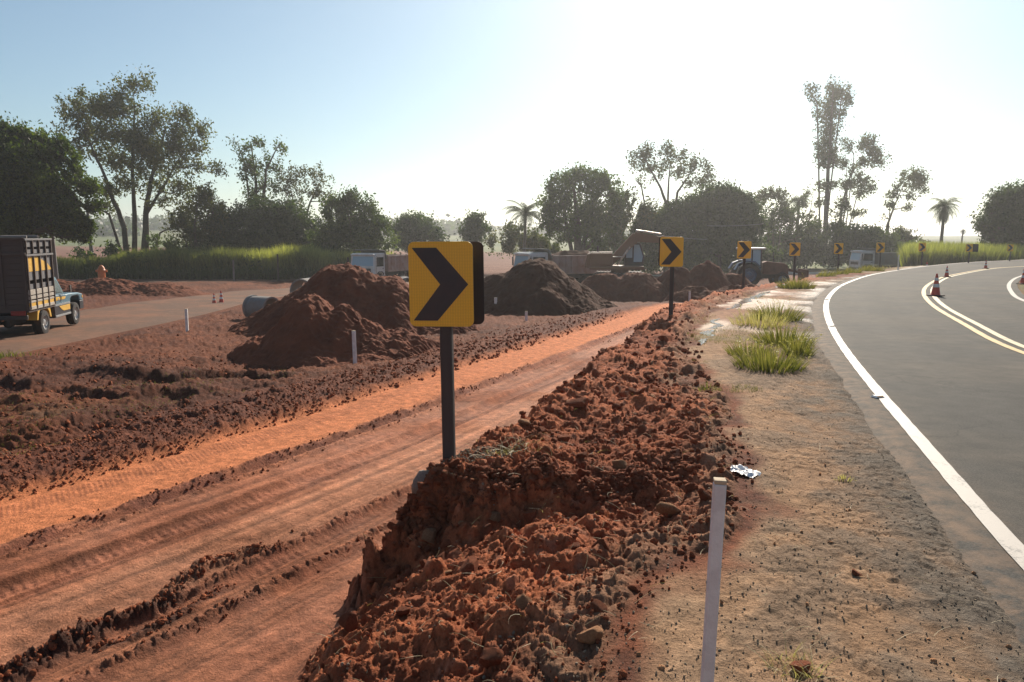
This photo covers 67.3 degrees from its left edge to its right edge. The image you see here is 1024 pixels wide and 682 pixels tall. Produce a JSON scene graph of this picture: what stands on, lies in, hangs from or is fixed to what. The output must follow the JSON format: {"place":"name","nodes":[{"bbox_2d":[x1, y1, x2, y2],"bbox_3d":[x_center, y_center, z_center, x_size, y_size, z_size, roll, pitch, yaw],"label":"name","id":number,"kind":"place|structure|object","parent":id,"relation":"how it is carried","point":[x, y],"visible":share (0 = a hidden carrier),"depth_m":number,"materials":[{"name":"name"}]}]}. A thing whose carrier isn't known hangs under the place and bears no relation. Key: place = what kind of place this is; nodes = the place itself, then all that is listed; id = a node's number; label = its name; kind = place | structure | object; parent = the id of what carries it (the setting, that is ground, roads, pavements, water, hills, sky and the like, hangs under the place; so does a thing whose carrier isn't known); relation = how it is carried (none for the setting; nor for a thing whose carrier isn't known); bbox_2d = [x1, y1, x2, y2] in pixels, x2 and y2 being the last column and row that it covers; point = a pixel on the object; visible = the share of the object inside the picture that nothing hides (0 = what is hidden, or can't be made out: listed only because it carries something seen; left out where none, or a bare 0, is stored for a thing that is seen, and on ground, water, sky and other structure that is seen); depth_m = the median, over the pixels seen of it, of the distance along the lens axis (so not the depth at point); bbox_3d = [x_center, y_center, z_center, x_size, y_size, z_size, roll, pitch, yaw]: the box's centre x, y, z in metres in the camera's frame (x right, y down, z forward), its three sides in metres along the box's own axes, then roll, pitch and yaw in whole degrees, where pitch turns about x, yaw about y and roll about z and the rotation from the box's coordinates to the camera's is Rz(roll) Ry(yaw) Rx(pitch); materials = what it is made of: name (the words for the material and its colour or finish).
{"place":"outdoors","nodes":[
{"label":"outdoors","id":0,"kind":"place"},
{"bbox_2d":[0,282,408,355],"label":"dirt road","id":1,"kind":"structure","parent":0,"point":[102,321],"depth_m":29.91,"materials":[{"name":"packed dirt"},{"name":"soil"}]},
{"bbox_2d":[0,235,83,333],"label":"pickup truck","id":2,"kind":"object","parent":1,"relation":"on","point":[34,295],"visible":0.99,"depth_m":23.52,"materials":[{"name":"blue paint"}]},
{"bbox_2d":[49,234,58,278],"bbox_3d":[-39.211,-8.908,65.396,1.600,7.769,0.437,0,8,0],"label":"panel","id":3,"kind":"object","parent":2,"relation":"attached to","point":[55,268],"visible":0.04,"depth_m":65.52,"materials":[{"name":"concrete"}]},
{"bbox_2d":[62,277,484,282],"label":"side road","id":4,"kind":"structure","parent":0,"point":[174,280],"depth_m":72.91,"materials":[{"name":"soil"}]},
{"bbox_2d":[0,225,1023,681],"bbox_3d":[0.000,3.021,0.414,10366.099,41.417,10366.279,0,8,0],"label":"ground","id":5,"kind":"structure","parent":0,"point":[344,489],"depth_m":5.68,"materials":[{"name":"soil"}]},
{"bbox_2d":[0,110,109,245],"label":"mango tree","id":6,"kind":"object","parent":5,"relation":"on","point":[39,197],"visible":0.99,"depth_m":59.83,"materials":[{"name":"green plant"}]},
{"bbox_2d":[56,277,210,296],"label":"soil bank","id":7,"kind":"structure","parent":5,"relation":"on","point":[101,286],"depth_m":47.90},
{"bbox_2d":[66,227,203,260],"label":"broad bush","id":8,"kind":"object","parent":5,"relation":"on","point":[110,249],"visible":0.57,"depth_m":82.90,"materials":[{"name":"green plant"}]},
{"bbox_2d":[49,65,233,251],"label":"open crowned tree","id":9,"kind":"object","parent":5,"relation":"on","point":[142,145],"visible":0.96,"depth_m":85.42,"materials":[{"name":"green plant"}]},
{"bbox_2d":[0,367,293,454],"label":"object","id":10,"kind":"structure","parent":5,"relation":"on","point":[96,403],"depth_m":11.97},
{"bbox_2d":[0,539,296,681],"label":"rut crumbs","id":11,"kind":"object","parent":5,"relation":"on","point":[161,620],"visible":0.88,"depth_m":4.96,"materials":[{"name":"soil"}]},
{"bbox_2d":[58,264,317,279],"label":"verge grass","id":12,"kind":"structure","parent":5,"relation":"on","point":[207,273],"depth_m":74.52,"materials":[{"name":"green plant"}]},
{"bbox_2d":[158,179,230,249],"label":"slender tree","id":13,"kind":"object","parent":5,"relation":"on","point":[191,229],"visible":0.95,"depth_m":82.56,"materials":[{"name":"green plant"}]},
{"bbox_2d":[57,242,394,276],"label":"tall grass","id":14,"kind":"structure","parent":5,"relation":"on","point":[317,259],"depth_m":75.62,"materials":[{"name":"plant"}]},
{"bbox_2d":[222,134,290,207],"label":"twin topped tree","id":15,"kind":"object","parent":5,"relation":"on","point":[251,165],"visible":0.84,"depth_m":89.77,"materials":[{"name":"green plant"}]},
{"bbox_2d":[196,189,323,250],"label":"broad bush","id":16,"kind":"object","parent":5,"relation":"on","point":[254,224],"visible":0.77,"depth_m":83.45,"materials":[{"name":"green plant"}]},
{"bbox_2d":[242,295,277,316],"bbox_3d":[-9.793,-1.296,30.103,1.100,0.980,0.980,4,9,30],"label":"concrete pipe","id":17,"kind":"object","parent":5,"relation":"on","point":[252,304],"visible":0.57,"depth_m":29.85,"materials":[{"name":"concrete"}]},
{"bbox_2d":[290,277,310,292],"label":"concrete pipe","id":18,"kind":"object","parent":5,"relation":"on","point":[296,284],"visible":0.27,"depth_m":41.77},
{"bbox_2d":[268,160,339,210],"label":"lacy tree","id":19,"kind":"object","parent":5,"relation":"on","point":[315,194],"visible":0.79,"depth_m":92.07,"materials":[{"name":"green plant"}]},
{"bbox_2d":[0,309,625,499],"bbox_3d":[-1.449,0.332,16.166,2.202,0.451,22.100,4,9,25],"label":"bank crumbs","id":20,"kind":"object","parent":5,"relation":"on","point":[273,399],"visible":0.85,"depth_m":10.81,"materials":[{"name":"soil"}]},
{"bbox_2d":[226,293,439,367],"bbox_3d":[-4.256,-0.263,18.582,5.649,1.735,4.270,0,8,0],"label":"soil mound","id":21,"kind":"object","parent":5,"relation":"on","point":[313,329],"visible":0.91,"depth_m":17.84,"materials":[{"name":"soil"}]},
{"bbox_2d":[45,213,629,236],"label":"woods","id":22,"kind":"object","parent":5,"relation":"on","point":[450,227],"visible":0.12,"depth_m":464.52,"materials":[{"name":"green plant"}]},
{"bbox_2d":[338,611,358,631],"bbox_3d":[-0.874,1.501,4.123,0.103,0.119,0.132,-6,10,-39],"label":"clod","id":23,"kind":"object","parent":5,"relation":"on","point":[348,621],"visible":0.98,"depth_m":4.08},
{"bbox_2d":[2,305,699,673],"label":"track crumbs","id":24,"kind":"object","parent":5,"relation":"on","point":[262,469],"visible":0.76,"depth_m":7.51,"materials":[{"name":"soil"}]},
{"bbox_2d":[301,184,402,253],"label":"bushy tree","id":25,"kind":"object","parent":5,"relation":"on","point":[350,231],"visible":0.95,"depth_m":80.20,"materials":[{"name":"green plant"}]},
{"bbox_2d":[228,262,480,336],"bbox_3d":[-5.182,-1.326,25.254,8.904,2.515,6.297,0,8,0],"label":"soil mound","id":26,"kind":"object","parent":5,"relation":"on","point":[383,301],"visible":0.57,"depth_m":23.98,"materials":[{"name":"soil"}]},
{"bbox_2d":[352,330,356,363],"bbox_3d":[-3.470,0.265,16.951,0.071,1.002,0.071,1,8,16],"label":"survey stake","id":27,"kind":"object","parent":5,"relation":"on","point":[354,348],"visible":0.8,"depth_m":16.90,"materials":[{"name":"white paint"}]},
{"bbox_2d":[347,249,408,281],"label":"dump truck","id":28,"kind":"object","parent":5,"relation":"on","point":[380,262],"visible":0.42,"depth_m":66.61,"materials":[{"name":"white paint"}]},
{"bbox_2d":[385,564,399,578],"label":"clod","id":29,"kind":"object","parent":5,"relation":"on","point":[392,572],"visible":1,"depth_m":4.99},
{"bbox_2d":[384,209,456,254],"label":"round tree","id":30,"kind":"object","parent":5,"relation":"on","point":[423,228],"visible":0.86,"depth_m":102.82,"materials":[{"name":"green plant"}]},
{"bbox_2d":[412,470,428,493],"bbox_3d":[-0.637,1.018,5.480,0.173,0.219,0.097,3,18,-23],"label":"concrete footing","id":31,"kind":"object","parent":5,"relation":"on","point":[420,476],"visible":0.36,"depth_m":5.44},
{"bbox_2d":[421,528,436,543],"bbox_3d":[-0.541,1.280,5.066,0.104,0.088,0.149,18,31,0],"label":"stone","id":32,"kind":"object","parent":5,"relation":"on","point":[429,535],"visible":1,"depth_m":5.03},
{"bbox_2d":[408,241,484,458],"bbox_3d":[-0.459,0.376,5.621,0.512,2.190,0.175,0,8,8],"label":"chevron sign","id":33,"kind":"object","parent":5,"relation":"on","point":[446,287],"visible":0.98,"depth_m":5.45,"materials":[{"name":"metal"}]},
{"bbox_2d":[458,556,477,574],"bbox_3d":[-0.235,1.263,4.228,0.110,0.104,0.140,28,28,33],"label":"clod","id":34,"kind":"object","parent":5,"relation":"on","point":[469,565],"visible":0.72,"depth_m":4.21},
{"bbox_2d":[427,444,519,469],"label":"footing chips","id":35,"kind":"object","parent":5,"relation":"on","point":[474,456],"visible":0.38,"depth_m":5.69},
{"bbox_2d":[456,209,493,242],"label":"tree","id":36,"kind":"object","parent":5,"relation":"on","point":[475,225],"visible":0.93,"depth_m":98.26,"materials":[{"name":"green plant"}]},
{"bbox_2d":[479,523,492,540],"bbox_3d":[-0.165,1.207,4.857,0.091,0.102,0.099,-1,8,-5],"label":"clod","id":37,"kind":"object","parent":5,"relation":"on","point":[487,529],"visible":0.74,"depth_m":4.84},
{"bbox_2d":[479,647,503,667],"bbox_3d":[-0.086,1.312,3.183,0.104,0.080,0.069,3,29,2],"label":"clod","id":38,"kind":"object","parent":5,"relation":"on","point":[491,656],"visible":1,"depth_m":3.16,"materials":[{"name":"soil"}]},
{"bbox_2d":[458,434,551,458],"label":"dry straws","id":39,"kind":"object","parent":5,"relation":"on","point":[505,447],"visible":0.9,"depth_m":5.69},
{"bbox_2d":[501,200,541,251],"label":"palm tree","id":40,"kind":"object","parent":5,"relation":"on","point":[526,212],"visible":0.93,"depth_m":88.60,"materials":[{"name":"green plant"}]},
{"bbox_2d":[346,307,696,598],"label":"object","id":41,"kind":"object","parent":5,"relation":"on","point":[644,473],"visible":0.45,"depth_m":5.25,"materials":[{"name":"soil"}]},
{"bbox_2d":[482,215,562,258],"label":"broad bush","id":42,"kind":"object","parent":5,"relation":"on","point":[535,240],"visible":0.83,"depth_m":90.75,"materials":[{"name":"green plant"}]},
{"bbox_2d":[515,593,532,610],"bbox_3d":[0.055,1.199,3.510,0.082,0.048,0.084,22,35,-11],"label":"clod","id":43,"kind":"object","parent":5,"relation":"on","point":[523,600],"visible":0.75,"depth_m":3.50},
{"bbox_2d":[308,375,748,681],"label":"dry straws","id":44,"kind":"object","parent":5,"relation":"on","point":[545,575],"visible":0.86,"depth_m":3.98,"materials":[{"name":"plant"}]},
{"bbox_2d":[301,291,756,681],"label":"clods","id":45,"kind":"object","parent":5,"relation":"on","point":[622,672],"visible":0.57,"depth_m":4.66,"materials":[{"name":"soil"}]},
{"bbox_2d":[328,359,749,681],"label":"pale chips","id":46,"kind":"object","parent":5,"relation":"on","point":[513,637],"visible":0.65,"depth_m":3.71,"materials":[{"name":"brown stone"}]},
{"bbox_2d":[484,258,617,315],"bbox_3d":[0.869,-2.456,34.929,8.765,2.617,7.723,0,8,0],"label":"soil mound","id":47,"kind":"object","parent":5,"relation":"on","point":[540,286],"visible":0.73,"depth_m":33.06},
{"bbox_2d":[512,248,610,282],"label":"dump truck","id":48,"kind":"object","parent":5,"relation":"on","point":[573,266],"visible":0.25,"depth_m":58.17,"materials":[{"name":"white paint"}]},
{"bbox_2d":[551,250,589,255],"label":"soil load","id":49,"kind":"object","parent":48,"relation":"in","point":[570,252],"visible":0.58,"depth_m":58.71},
{"bbox_2d":[564,398,588,406],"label":"clod","id":50,"kind":"object","parent":5,"relation":"on","point":[578,402],"visible":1,"depth_m":7.14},
{"bbox_2d":[532,161,629,250],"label":"tree","id":51,"kind":"object","parent":5,"relation":"on","point":[592,216],"visible":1,"depth_m":84.10,"materials":[{"name":"green plant"}]},
{"bbox_2d":[576,625,602,644],"bbox_3d":[0.332,1.239,3.223,0.130,0.082,0.112,12,-10,-28],"label":"clod","id":52,"kind":"object","parent":5,"relation":"on","point":[591,635],"visible":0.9,"depth_m":3.18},
{"bbox_2d":[592,599,607,612],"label":"clod","id":53,"kind":"object","parent":5,"relation":"on","point":[598,605],"visible":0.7,"depth_m":3.37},
{"bbox_2d":[581,272,668,302],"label":"soil mound","id":54,"kind":"object","parent":5,"relation":"on","point":[634,287],"visible":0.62,"depth_m":46.68,"materials":[{"name":"soil"}]},
{"bbox_2d":[585,229,669,276],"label":"excavator","id":55,"kind":"object","parent":5,"relation":"on","point":[629,250],"visible":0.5,"depth_m":55.17,"materials":[{"name":"orange metal"}]},
{"bbox_2d":[634,245,642,261],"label":"window","id":56,"kind":"structure","parent":55,"relation":"in","point":[638,256],"depth_m":55.82,"materials":[{"name":"blue glass"}]},
{"bbox_2d":[599,183,658,271],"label":"bushy tree","id":57,"kind":"object","parent":5,"relation":"on","point":[644,211],"visible":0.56,"depth_m":88.05,"materials":[{"name":"green plant"}]},
{"bbox_2d":[627,193,686,252],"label":"bushy tree","id":58,"kind":"object","parent":5,"relation":"on","point":[663,207],"visible":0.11,"depth_m":88.71,"materials":[{"name":"green plant"}]},
{"bbox_2d":[658,237,683,314],"bbox_3d":[3.232,-1.092,15.731,0.492,2.061,0.176,2,8,12],"label":"chevron sign","id":59,"kind":"object","parent":5,"relation":"on","point":[671,252],"visible":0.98,"depth_m":15.56,"materials":[{"name":"metal"}]},
{"bbox_2d":[624,139,718,272],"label":"open crowned tree","id":60,"kind":"object","parent":5,"relation":"on","point":[646,151],"visible":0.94,"depth_m":93.73,"materials":[{"name":"green plant"}]},
{"bbox_2d":[586,232,787,274],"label":"broad bush","id":61,"kind":"object","parent":5,"relation":"on","point":[691,259],"visible":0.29,"depth_m":88.29,"materials":[{"name":"green plant"}]},
{"bbox_2d":[659,260,751,291],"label":"soil mound","id":62,"kind":"object","parent":5,"relation":"on","point":[709,275],"visible":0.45,"depth_m":47.04,"materials":[{"name":"soil"}]},
{"bbox_2d":[648,177,770,267],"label":"broad bush","id":63,"kind":"object","parent":5,"relation":"on","point":[715,215],"visible":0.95,"depth_m":85.43,"materials":[{"name":"green plant"}]},
{"bbox_2d":[663,284,758,302],"bbox_3d":[11.892,-2.245,40.583,8.308,1.593,3.620,0,8,0],"label":"soil mound","id":64,"kind":"object","parent":5,"relation":"on","point":[697,293],"visible":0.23,"depth_m":39.87,"materials":[{"name":"soil"}]},
{"bbox_2d":[699,319,723,344],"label":"puddle","id":65,"kind":"object","parent":5,"relation":"on","point":[711,328],"visible":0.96,"depth_m":13.36,"materials":[{"name":"white liquid"}]},
{"bbox_2d":[700,477,726,681],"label":"survey stake","id":66,"kind":"object","parent":5,"relation":"on","point":[719,488],"visible":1,"depth_m":2.25,"materials":[{"name":"white paint"}]},
{"bbox_2d":[687,291,768,392],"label":"short grass","id":67,"kind":"structure","parent":5,"relation":"on","point":[754,388],"depth_m":12.62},
{"bbox_2d":[737,241,751,288],"bbox_3d":[8.039,-1.979,26.777,0.465,2.980,0.104,2,8,14],"label":"chevron sign","id":68,"kind":"object","parent":5,"relation":"on","point":[744,250],"visible":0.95,"depth_m":26.59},
{"bbox_2d":[730,463,760,477],"bbox_3d":[1.628,0.903,5.376,0.150,0.050,0.300,-4,9,-28],"label":"plastic scrap","id":69,"kind":"object","parent":5,"relation":"on","point":[740,469],"visible":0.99,"depth_m":5.37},
{"bbox_2d":[727,291,769,308],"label":"puddle","id":70,"kind":"object","parent":5,"relation":"on","point":[748,300],"visible":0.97,"depth_m":19.84,"materials":[{"name":"white liquid"}]},
{"bbox_2d":[721,332,780,356],"bbox_3d":[3.320,0.041,10.710,0.902,0.363,0.819,7,10,40],"label":"grass tuft","id":71,"kind":"object","parent":5,"relation":"on","point":[741,349],"visible":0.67,"depth_m":10.68,"materials":[{"name":"plant"}]},
{"bbox_2d":[727,304,794,328],"bbox_3d":[4.556,-0.468,14.195,1.242,0.408,1.338,-5,9,-31],"label":"grass tuft","id":72,"kind":"object","parent":5,"relation":"on","point":[751,320],"visible":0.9,"depth_m":14.14,"materials":[{"name":"plant"}]},
{"bbox_2d":[728,247,808,283],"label":"tractor","id":73,"kind":"object","parent":5,"relation":"on","point":[757,269],"visible":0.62,"depth_m":53.09,"materials":[{"name":"blue metal"}]},
{"bbox_2d":[726,339,814,373],"bbox_3d":[3.220,0.178,9.594,1.117,0.397,1.254,0,8,0],"label":"grass tuft","id":74,"kind":"object","parent":5,"relation":"on","point":[767,361],"visible":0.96,"depth_m":9.50,"materials":[{"name":"plant"}]},
{"bbox_2d":[751,184,795,251],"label":"lacy tree","id":75,"kind":"object","parent":5,"relation":"on","point":[782,201],"visible":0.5,"depth_m":101.81,"materials":[{"name":"green plant"}]},
{"bbox_2d":[744,296,809,321],"bbox_3d":[5.204,-0.634,15.079,1.246,0.497,1.393,0,8,0],"label":"grass tuft","id":76,"kind":"object","parent":5,"relation":"on","point":[792,315],"visible":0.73,"depth_m":15.00,"materials":[{"name":"plant"}]},
{"bbox_2d":[745,316,819,346],"bbox_3d":[4.189,-0.162,11.816,1.179,0.477,1.170,-3,8,-18],"label":"grass tuft","id":77,"kind":"object","parent":5,"relation":"on","point":[780,335],"visible":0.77,"depth_m":11.77,"materials":[{"name":"plant"}]},
{"bbox_2d":[736,629,837,681],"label":"grass tuft","id":78,"kind":"object","parent":5,"relation":"on","point":[800,667],"visible":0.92,"depth_m":2.93,"materials":[{"name":"plant"}]},
{"bbox_2d":[757,225,829,268],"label":"broad bush","id":79,"kind":"object","parent":5,"relation":"on","point":[808,248],"visible":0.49,"depth_m":104.23,"materials":[{"name":"green plant"}]},
{"bbox_2d":[789,243,800,280],"bbox_3d":[12.975,-2.884,35.436,0.465,3.283,0.104,3,8,20],"label":"chevron sign","id":80,"kind":"object","parent":5,"relation":"on","point":[794,250],"visible":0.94,"depth_m":35.24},
{"bbox_2d":[775,273,817,288],"bbox_3d":[9.225,-1.948,24.976,1.468,0.545,1.598,0,8,0],"label":"grass tuft","id":81,"kind":"object","parent":5,"relation":"on","point":[795,285],"visible":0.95,"depth_m":24.74,"materials":[{"name":"plant"}]},
{"bbox_2d":[780,332,821,356],"bbox_3d":[3.988,0.046,10.691,0.669,0.355,0.707,0,8,0],"label":"grass tuft","id":82,"kind":"object","parent":5,"relation":"on","point":[798,348],"visible":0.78,"depth_m":10.66,"materials":[{"name":"plant"}]},
{"bbox_2d":[790,194,811,269],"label":"palm tree","id":83,"kind":"object","parent":5,"relation":"on","point":[797,200],"visible":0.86,"depth_m":102.24,"materials":[{"name":"green plant"}]},
{"bbox_2d":[763,203,854,262],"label":"bushy tree","id":84,"kind":"object","parent":5,"relation":"on","point":[808,229],"visible":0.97,"depth_m":98.47,"materials":[{"name":"green plant"}]},
{"bbox_2d":[795,186,829,268],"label":"lacy tree","id":85,"kind":"object","parent":5,"relation":"on","point":[819,202],"visible":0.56,"depth_m":106.17,"materials":[{"name":"green plant"}]},
{"bbox_2d":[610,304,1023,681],"bbox_3d":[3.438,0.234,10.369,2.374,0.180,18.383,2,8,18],"label":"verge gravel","id":86,"kind":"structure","parent":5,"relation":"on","point":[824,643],"depth_m":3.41,"materials":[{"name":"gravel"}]},
{"bbox_2d":[625,328,1011,680],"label":"verge crumbs","id":87,"kind":"object","parent":5,"relation":"on","point":[662,667],"visible":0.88,"depth_m":3.19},
{"bbox_2d":[630,399,1022,681],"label":"dry straws","id":88,"kind":"object","parent":5,"relation":"on","point":[833,632],"visible":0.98,"depth_m":3.16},
{"bbox_2d":[799,74,857,265],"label":"tall tree","id":89,"kind":"object","parent":5,"relation":"on","point":[829,157],"visible":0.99,"depth_m":116.51,"materials":[{"name":"green plant"}]},
{"bbox_2d":[834,243,842,270],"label":"chevron sign","id":90,"kind":"object","parent":5,"relation":"on","point":[838,248],"visible":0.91,"depth_m":42.69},
{"bbox_2d":[810,214,881,268],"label":"broad bush","id":91,"kind":"object","parent":5,"relation":"on","point":[861,239],"visible":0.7,"depth_m":105.77,"materials":[{"name":"green plant"}]},
{"bbox_2d":[826,131,892,264],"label":"leaning tree","id":92,"kind":"object","parent":5,"relation":"on","point":[869,149],"visible":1,"depth_m":114.44,"materials":[{"name":"green plant"}]},
{"bbox_2d":[848,247,900,270],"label":"dump truck","id":93,"kind":"object","parent":5,"relation":"on","point":[866,257],"visible":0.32,"depth_m":86.48,"materials":[{"name":"white paint"}]},
{"bbox_2d":[844,221,920,251],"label":"broad bush","id":94,"kind":"object","parent":5,"relation":"on","point":[889,240],"visible":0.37,"depth_m":107.71,"materials":[{"name":"green plant"}]},
{"bbox_2d":[878,164,932,265],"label":"leaning tree","id":95,"kind":"object","parent":5,"relation":"on","point":[916,178],"visible":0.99,"depth_m":109.85,"materials":[{"name":"green plant"}]},
{"bbox_2d":[889,224,929,244],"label":"broad bush","id":96,"kind":"object","parent":5,"relation":"on","point":[906,234],"visible":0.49,"depth_m":112.73,"materials":[{"name":"green plant"}]},
{"bbox_2d":[927,197,962,242],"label":"palm tree","id":97,"kind":"object","parent":5,"relation":"on","point":[945,212],"visible":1,"depth_m":90.55,"materials":[{"name":"green plant"}]},
{"bbox_2d":[895,239,1023,266],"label":"tall grass","id":98,"kind":"structure","parent":5,"relation":"on","point":[938,253],"depth_m":73.86,"materials":[{"name":"plant"}]},
{"bbox_2d":[966,179,1023,247],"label":"dense tree","id":99,"kind":"object","parent":5,"relation":"on","point":[1001,220],"visible":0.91,"depth_m":82.17,"materials":[{"name":"green plant"}]},
{"bbox_2d":[0,0,1023,235],"label":"sky","id":100,"kind":"structure","parent":0,"point":[451,107],"materials":[{"name":"blue"}]},
{"bbox_2d":[811,259,1023,644],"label":"asphalt road","id":101,"kind":"structure","parent":0,"point":[953,390],"depth_m":8.72,"materials":[{"name":"asphalt"}]},
{"bbox_2d":[823,259,1023,569],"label":"edge line","id":102,"kind":"object","parent":101,"relation":"on","point":[1008,540],"visible":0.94,"depth_m":5.57,"materials":[{"name":"white paint"}]},
{"bbox_2d":[926,274,944,295],"bbox_3d":[11.725,-1.558,21.243,0.343,0.612,0.343,-4,9,-29],"label":"traffic cone","id":103,"kind":"object","parent":101,"relation":"on","point":[935,291],"visible":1,"depth_m":21.18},
{"bbox_2d":[922,266,1023,353],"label":"line","id":104,"kind":"object","parent":101,"relation":"on","point":[925,297],"visible":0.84,"depth_m":14.83,"materials":[{"name":"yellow paint"}]},
{"bbox_2d":[930,266,1023,347],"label":"line","id":105,"kind":"object","parent":101,"relation":"on","point":[977,323],"visible":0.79,"depth_m":15.00,"materials":[{"name":"beige paint"}]},
{"label":"clod","id":106,"kind":"object","parent":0,"visible":0},
{"bbox_2d":[656,502,681,516],"bbox_3d":[0.955,1.031,4.691,0.164,0.089,0.117,20,-6,1],"label":"clod","id":107,"kind":"object","parent":106,"relation":"on","point":[670,509],"visible":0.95,"depth_m":4.66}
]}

